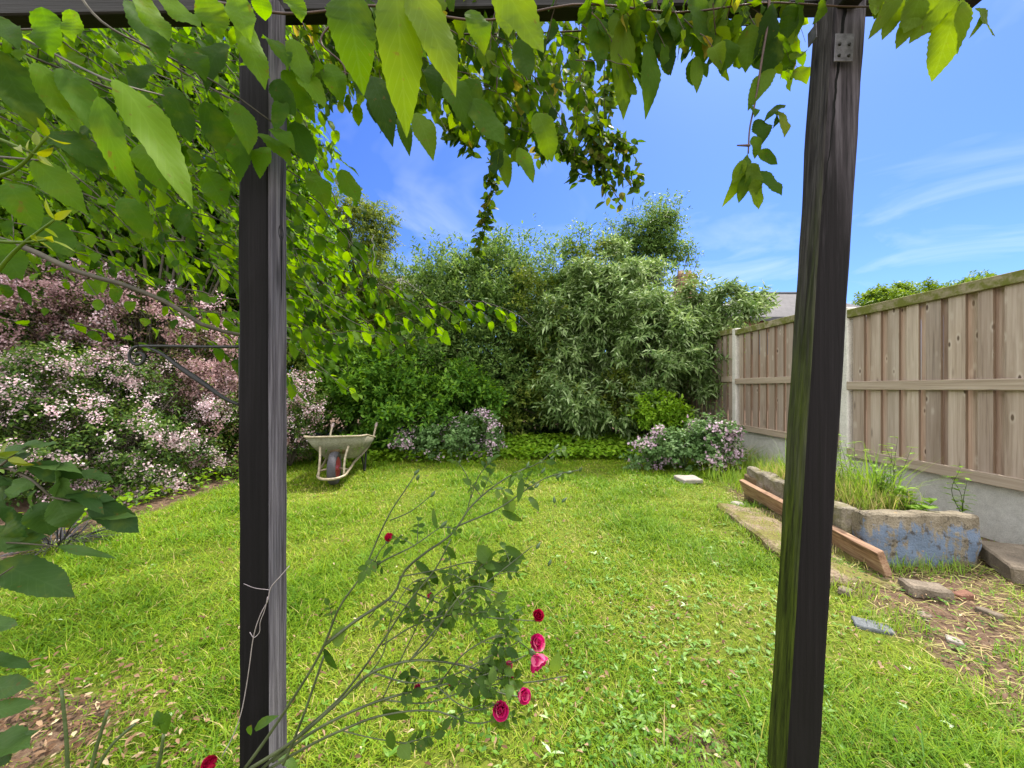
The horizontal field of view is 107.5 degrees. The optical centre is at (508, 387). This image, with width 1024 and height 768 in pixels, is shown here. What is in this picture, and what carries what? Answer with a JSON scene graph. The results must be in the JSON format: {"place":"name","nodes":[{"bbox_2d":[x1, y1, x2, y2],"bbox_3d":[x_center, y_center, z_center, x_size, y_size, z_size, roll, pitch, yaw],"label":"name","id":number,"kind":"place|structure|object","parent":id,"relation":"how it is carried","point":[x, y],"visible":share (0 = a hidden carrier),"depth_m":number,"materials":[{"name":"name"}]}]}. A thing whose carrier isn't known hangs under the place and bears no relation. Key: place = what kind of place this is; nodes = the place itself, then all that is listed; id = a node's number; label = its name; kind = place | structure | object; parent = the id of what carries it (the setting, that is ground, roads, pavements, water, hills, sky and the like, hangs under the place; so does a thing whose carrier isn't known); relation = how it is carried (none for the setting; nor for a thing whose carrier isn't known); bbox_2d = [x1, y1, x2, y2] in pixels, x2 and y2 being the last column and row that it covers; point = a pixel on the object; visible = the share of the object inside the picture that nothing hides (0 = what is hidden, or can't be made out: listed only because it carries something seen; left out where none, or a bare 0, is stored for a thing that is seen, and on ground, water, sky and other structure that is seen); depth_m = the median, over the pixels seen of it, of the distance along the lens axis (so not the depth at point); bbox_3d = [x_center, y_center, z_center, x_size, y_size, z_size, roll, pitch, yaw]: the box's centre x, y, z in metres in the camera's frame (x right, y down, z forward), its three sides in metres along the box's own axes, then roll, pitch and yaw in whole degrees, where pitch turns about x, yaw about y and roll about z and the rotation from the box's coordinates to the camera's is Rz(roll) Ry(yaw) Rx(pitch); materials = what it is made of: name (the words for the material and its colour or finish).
{"place":"outdoors","nodes":[
{"label":"outdoors","id":0,"kind":"place"},
{"bbox_2d":[376,276,433,332],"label":"house","id":1,"kind":"structure","parent":0,"point":[401,288],"depth_m":22.78,"materials":[{"name":"brick"}]},
{"bbox_2d":[0,403,1023,767],"bbox_3d":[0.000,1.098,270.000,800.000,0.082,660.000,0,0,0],"label":"ground","id":2,"kind":"structure","parent":0,"point":[156,503],"depth_m":1.68,"materials":[{"name":"green plant"}]},
{"bbox_2d":[0,511,118,559],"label":"black grass","id":3,"kind":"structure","parent":2,"relation":"on","point":[60,537],"depth_m":2.63,"materials":[{"name":"plant"}]},
{"bbox_2d":[0,439,138,766],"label":"understorey plant","id":4,"kind":"object","parent":2,"relation":"on","point":[30,575],"visible":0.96,"depth_m":0.93,"materials":[{"name":"green plant"}]},
{"bbox_2d":[0,255,238,507],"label":"pink bush","id":5,"kind":"object","parent":2,"relation":"on","point":[17,381],"visible":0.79,"depth_m":3.80,"materials":[{"name":"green plant"}]},
{"bbox_2d":[0,251,238,476],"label":"dusky bush","id":6,"kind":"object","parent":2,"relation":"on","point":[72,333],"visible":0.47,"depth_m":4.57,"materials":[{"name":"pink plant"}]},
{"bbox_2d":[0,264,316,477],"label":"hedge","id":7,"kind":"object","parent":2,"relation":"on","point":[228,434],"visible":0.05,"depth_m":5.79,"materials":[{"name":"green plant"}]},
{"bbox_2d":[0,26,351,460],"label":"broadleaf tree","id":8,"kind":"object","parent":2,"relation":"on","point":[211,274],"visible":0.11,"depth_m":5.78,"materials":[{"name":"green plant"}]},
{"bbox_2d":[59,689,297,767],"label":"cut stems","id":9,"kind":"object","parent":2,"relation":"on","point":[162,720],"visible":0.98,"depth_m":0.94,"materials":[{"name":"green plant"}]},
{"bbox_2d":[0,0,534,465],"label":"overhanging tree","id":10,"kind":"object","parent":2,"relation":"on","point":[156,152],"visible":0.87,"depth_m":1.19,"materials":[{"name":"green plant"}]},
{"bbox_2d":[233,366,332,465],"bbox_3d":[-3.169,0.426,5.317,1.334,1.477,1.072,0,0,0],"label":"pink bush","id":11,"kind":"object","parent":2,"relation":"on","point":[293,429],"visible":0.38,"depth_m":5.22,"materials":[{"name":"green plant"}]},
{"bbox_2d":[287,442,317,461],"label":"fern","id":12,"kind":"object","parent":2,"relation":"on","point":[306,454],"visible":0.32,"depth_m":5.57,"materials":[{"name":"green plant"}]},
{"bbox_2d":[303,422,377,484],"bbox_3d":[-2.091,0.810,4.775,0.692,0.606,1.539,0,0,-12],"label":"wheelbarrow","id":13,"kind":"object","parent":2,"relation":"on","point":[321,445],"visible":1,"depth_m":4.33,"materials":[{"name":"beige metal"}]},
{"bbox_2d":[312,432,370,453],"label":"grass clippings","id":14,"kind":"object","parent":13,"relation":"in","point":[341,451],"depth_m":4.44,"materials":[{"name":"plant"}]},
{"bbox_2d":[286,183,426,434],"bbox_3d":[-3.639,-1.756,7.803,4.019,5.729,2.984,0,0,0],"label":"grey tree","id":15,"kind":"object","parent":2,"relation":"on","point":[372,227],"visible":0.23,"depth_m":8.03,"materials":[{"name":"green plant"}]},
{"bbox_2d":[19,432,695,540],"bbox_3d":[-0.795,0.954,5.625,7.802,0.362,3.157,0,0,-26],"label":"ground cover","id":16,"kind":"object","parent":2,"relation":"on","point":[530,445],"visible":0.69,"depth_m":5.84,"materials":[{"name":"green plant"}]},
{"bbox_2d":[372,438,401,451],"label":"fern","id":17,"kind":"object","parent":2,"relation":"on","point":[379,444],"visible":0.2,"depth_m":5.88,"materials":[{"name":"green plant"}]},
{"bbox_2d":[200,444,581,767],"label":"rose bush","id":18,"kind":"object","parent":2,"relation":"on","point":[485,680],"visible":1,"depth_m":0.88,"materials":[{"name":"green plant"}]},
{"bbox_2d":[302,334,510,453],"bbox_3d":[-1.774,0.069,6.303,3.685,2.115,2.110,0,0,0],"label":"leafy shrub","id":19,"kind":"object","parent":2,"relation":"on","point":[392,405],"visible":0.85,"depth_m":6.02,"materials":[{"name":"green plant"}]},
{"bbox_2d":[388,407,506,460],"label":"geranium","id":20,"kind":"object","parent":2,"relation":"on","point":[489,438],"visible":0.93,"depth_m":5.62,"materials":[{"name":"green plant"}]},
{"bbox_2d":[205,270,745,443],"bbox_3d":[-1.265,-0.933,9.246,14.217,5.059,4.797,0,0,0],"label":"hedge","id":21,"kind":"object","parent":2,"relation":"on","point":[351,429],"visible":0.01,"depth_m":7.98,"materials":[{"name":"green plant"}]},
{"bbox_2d":[0,0,981,767],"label":"pergola","id":22,"kind":"object","parent":2,"relation":"on","point":[830,152],"visible":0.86,"depth_m":1.02,"materials":[{"name":"wood"}]},
{"bbox_2d":[127,338,239,412],"bbox_3d":[-0.913,-0.035,1.060,0.325,0.212,0.016,0,0,0],"label":"basket bracket","id":23,"kind":"object","parent":22,"relation":"attached to","point":[194,377],"visible":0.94,"depth_m":1.06,"materials":[{"name":"black metal"}]},
{"bbox_2d":[221,566,289,756],"bbox_3d":[-0.655,0.693,0.981,0.147,0.442,0.044,0,0,-27],"label":"tie wire","id":24,"kind":"object","parent":22,"relation":"attached to","point":[251,650],"visible":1,"depth_m":0.97,"materials":[{"name":"grey metal"}]},
{"bbox_2d":[218,0,994,259],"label":"climbing vine","id":25,"kind":"object","parent":22,"relation":"attached to","point":[379,59],"visible":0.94,"depth_m":0.97,"materials":[{"name":"green plant"}]},
{"bbox_2d":[372,213,621,437],"bbox_3d":[-0.214,-1.215,7.611,5.433,4.660,3.065,0,0,0],"label":"shrub","id":26,"kind":"object","parent":2,"relation":"on","point":[456,269],"visible":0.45,"depth_m":7.14,"materials":[{"name":"green plant"}]},
{"bbox_2d":[39,471,971,767],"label":"lawn weeds","id":27,"kind":"object","parent":2,"relation":"on","point":[639,717],"visible":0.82,"depth_m":1.43,"materials":[{"name":"green plant"}]},
{"bbox_2d":[0,504,1022,767],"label":"clover","id":28,"kind":"object","parent":2,"relation":"on","point":[530,756],"visible":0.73,"depth_m":1.33,"materials":[{"name":"green plant"}]},
{"bbox_2d":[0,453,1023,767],"bbox_3d":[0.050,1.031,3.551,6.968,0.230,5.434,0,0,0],"label":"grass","id":29,"kind":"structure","parent":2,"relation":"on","point":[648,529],"depth_m":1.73,"materials":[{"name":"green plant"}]},
{"bbox_2d":[0,469,1023,767],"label":"fallen leaves","id":30,"kind":"object","parent":2,"relation":"on","point":[108,723],"visible":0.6,"depth_m":1.30,"materials":[{"name":"plant"}]},
{"bbox_2d":[562,425,622,444],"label":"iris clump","id":31,"kind":"object","parent":2,"relation":"on","point":[597,433],"visible":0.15,"depth_m":6.64,"materials":[{"name":"green plant"}]},
{"bbox_2d":[484,232,711,445],"bbox_3d":[1.561,-0.924,7.009,4.480,4.237,2.310,0,0,0],"label":"shrub","id":32,"kind":"object","parent":2,"relation":"on","point":[504,421],"visible":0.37,"depth_m":6.65,"materials":[{"name":"green plant"}]},
{"bbox_2d":[597,188,703,294],"bbox_3d":[3.381,-1.797,9.150,2.577,5.803,1.858,0,0,-23],"label":"slender tree","id":33,"kind":"object","parent":2,"relation":"on","point":[658,234],"visible":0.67,"depth_m":8.92,"materials":[{"name":"green plant"}]},
{"bbox_2d":[521,226,781,441],"bbox_3d":[2.513,-1.067,6.950,4.610,4.355,2.944,0,0,0],"label":"flowering shrub","id":34,"kind":"object","parent":2,"relation":"on","point":[629,316],"visible":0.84,"depth_m":6.38,"materials":[{"name":"green plant"}]},
{"bbox_2d":[621,387,698,439],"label":"lime shrub","id":35,"kind":"object","parent":2,"relation":"on","point":[671,416],"visible":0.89,"depth_m":5.78,"materials":[{"name":"green plant"}]},
{"bbox_2d":[619,411,747,472],"bbox_3d":[2.357,0.749,5.024,1.684,0.875,1.008,0,0,0],"label":"flowering shrub","id":36,"kind":"object","parent":2,"relation":"on","point":[713,441],"visible":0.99,"depth_m":4.91,"materials":[{"name":"green plant"}]},
{"bbox_2d":[674,475,702,483],"bbox_3d":[2.096,1.069,4.383,0.244,0.060,0.225,0,0,-5],"label":"paving stone","id":37,"kind":"object","parent":2,"relation":"on","point":[692,479],"visible":0.94,"depth_m":4.32,"materials":[{"name":"white stone"}]},
{"bbox_2d":[709,434,766,467],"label":"grass tuft","id":38,"kind":"object","parent":2,"relation":"on","point":[744,455],"visible":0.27,"depth_m":5.13,"materials":[{"name":"green plant"}]},
{"bbox_2d":[716,503,901,590],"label":"stone slab","id":39,"kind":"structure","parent":2,"relation":"on","point":[734,513],"depth_m":2.53,"materials":[{"name":"beige stone"}]},
{"bbox_2d":[739,479,892,576],"bbox_3d":[2.193,0.974,2.868,0.094,0.193,1.510,0,0,5],"label":"plank","id":40,"kind":"object","parent":39,"relation":"on","point":[873,557],"visible":0.68,"depth_m":2.35,"materials":[{"name":"brown wood"}]},
{"bbox_2d":[837,585,851,596],"bbox_3d":[1.783,1.078,1.991,0.074,0.035,0.050,0,0,-38],"label":"stone","id":41,"kind":"object","parent":2,"relation":"on","point":[840,590],"visible":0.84,"depth_m":1.98,"materials":[{"name":"stone"}]},
{"bbox_2d":[675,269,1023,544],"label":"fence","id":42,"kind":"object","parent":2,"relation":"on","point":[931,374],"visible":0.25,"depth_m":3.18,"materials":[{"name":"wood"}]},
{"bbox_2d":[698,432,1023,688],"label":"tall grass","id":43,"kind":"structure","parent":2,"relation":"on","point":[859,491],"depth_m":2.61,"materials":[{"name":"green plant"}]},
{"bbox_2d":[744,466,981,566],"bbox_3d":[2.568,0.982,3.005,0.729,0.424,1.420,0,0,4],"label":"raised bed","id":44,"kind":"object","parent":2,"relation":"on","point":[914,534],"visible":0.56,"depth_m":2.31,"materials":[{"name":"blue concrete"}]},
{"bbox_2d":[837,434,860,489],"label":"weed","id":45,"kind":"object","parent":44,"relation":"on","point":[840,442],"visible":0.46,"depth_m":2.99,"materials":[{"name":"green plant"}]},
{"bbox_2d":[870,463,895,495],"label":"weed","id":46,"kind":"object","parent":44,"relation":"on","point":[881,481],"visible":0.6,"depth_m":2.67,"materials":[{"name":"green plant"}]},
{"bbox_2d":[863,436,917,491],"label":"weed","id":47,"kind":"object","parent":44,"relation":"on","point":[891,459],"visible":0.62,"depth_m":2.82,"materials":[{"name":"green plant"}]},
{"bbox_2d":[889,485,938,510],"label":"weed","id":48,"kind":"object","parent":44,"relation":"on","point":[911,506],"visible":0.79,"depth_m":2.50,"materials":[{"name":"green plant"}]},
{"bbox_2d":[944,465,976,511],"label":"weed","id":49,"kind":"object","parent":44,"relation":"on","point":[963,495],"visible":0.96,"depth_m":2.51,"materials":[{"name":"green plant"}]},
{"bbox_2d":[851,616,895,635],"bbox_3d":[1.678,1.098,1.729,0.141,0.029,0.075,0,0,29],"label":"slate piece","id":50,"kind":"object","parent":2,"relation":"on","point":[862,623],"visible":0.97,"depth_m":1.72,"materials":[{"name":"grey stone"}]},
{"bbox_2d":[726,491,1023,731],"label":"dry straw","id":51,"kind":"object","parent":2,"relation":"on","point":[981,603],"visible":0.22,"depth_m":1.75,"materials":[{"name":"beige plant"}]},
{"bbox_2d":[852,277,950,305],"bbox_3d":[24.581,-2.964,23.951,4.882,8.148,4.302,0,0,0],"label":"distant tree","id":52,"kind":"object","parent":2,"relation":"on","point":[878,294],"visible":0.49,"depth_m":23.49,"materials":[{"name":"green plant"}]},
{"bbox_2d":[913,611,932,620],"bbox_3d":[1.981,1.091,1.795,0.063,0.029,0.043,0,0,-12],"label":"stone","id":53,"kind":"object","parent":2,"relation":"on","point":[923,613],"visible":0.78,"depth_m":1.78,"materials":[{"name":"stone"}]},
{"bbox_2d":[898,577,954,602],"bbox_3d":[2.200,1.071,1.983,0.200,0.079,0.115,0,0,14],"label":"concrete lump","id":54,"kind":"object","parent":2,"relation":"on","point":[924,588],"visible":0.91,"depth_m":1.95,"materials":[{"name":"beige concrete"}]},
{"bbox_2d":[945,634,963,646],"bbox_3d":[1.930,1.096,1.627,0.050,0.024,0.053,0,0,40],"label":"stone","id":55,"kind":"object","parent":2,"relation":"on","point":[950,639],"visible":0.77,"depth_m":1.62,"materials":[{"name":"beige stone"}]},
{"bbox_2d":[919,269,996,290],"bbox_3d":[32.266,-3.523,26.097,7.051,9.266,3.941,0,0,0],"label":"distant tree","id":56,"kind":"object","parent":2,"relation":"on","point":[977,277],"visible":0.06,"depth_m":25.49,"materials":[{"name":"green plant"}]},
{"bbox_2d":[953,589,975,600],"bbox_3d":[2.371,1.086,1.962,0.101,0.040,0.053,0,0,-6],"label":"brick fragment","id":57,"kind":"object","parent":2,"relation":"on","point":[966,594],"visible":0.85,"depth_m":1.94,"materials":[{"name":"brick"}]},
{"bbox_2d":[975,607,1005,620],"bbox_3d":[2.301,1.082,1.796,0.050,0.038,0.083,0,0,-6],"label":"stone","id":58,"kind":"object","parent":2,"relation":"on","point":[988,612],"visible":0.86,"depth_m":1.78,"materials":[{"name":"stone"}]},
{"bbox_2d":[978,540,1023,585],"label":"paving slab","id":59,"kind":"structure","parent":2,"relation":"on","point":[1007,559],"depth_m":2.21,"materials":[{"name":"concrete"}]},
{"bbox_2d":[70,0,1023,382],"label":"sky","id":60,"kind":"structure","parent":0,"point":[939,182],"materials":[{"name":"blue"}]},
{"bbox_2d":[663,270,729,412],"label":"house","id":61,"kind":"structure","parent":0,"point":[680,274],"depth_m":17.20,"materials":[{"name":"brick"}]},
{"bbox_2d":[726,292,861,406],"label":"house","id":62,"kind":"structure","parent":0,"point":[786,308],"depth_m":21.65,"materials":[{"name":"brick"}]},
{"bbox_2d":[759,333,767,354],"bbox_3d":[14.200,-2.456,20.972,1.200,1.200,0.050,0,0,0],"label":"window","id":63,"kind":"structure","parent":62,"relation":"in","point":[767,333],"depth_m":20.95,"materials":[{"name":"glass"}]}
]}

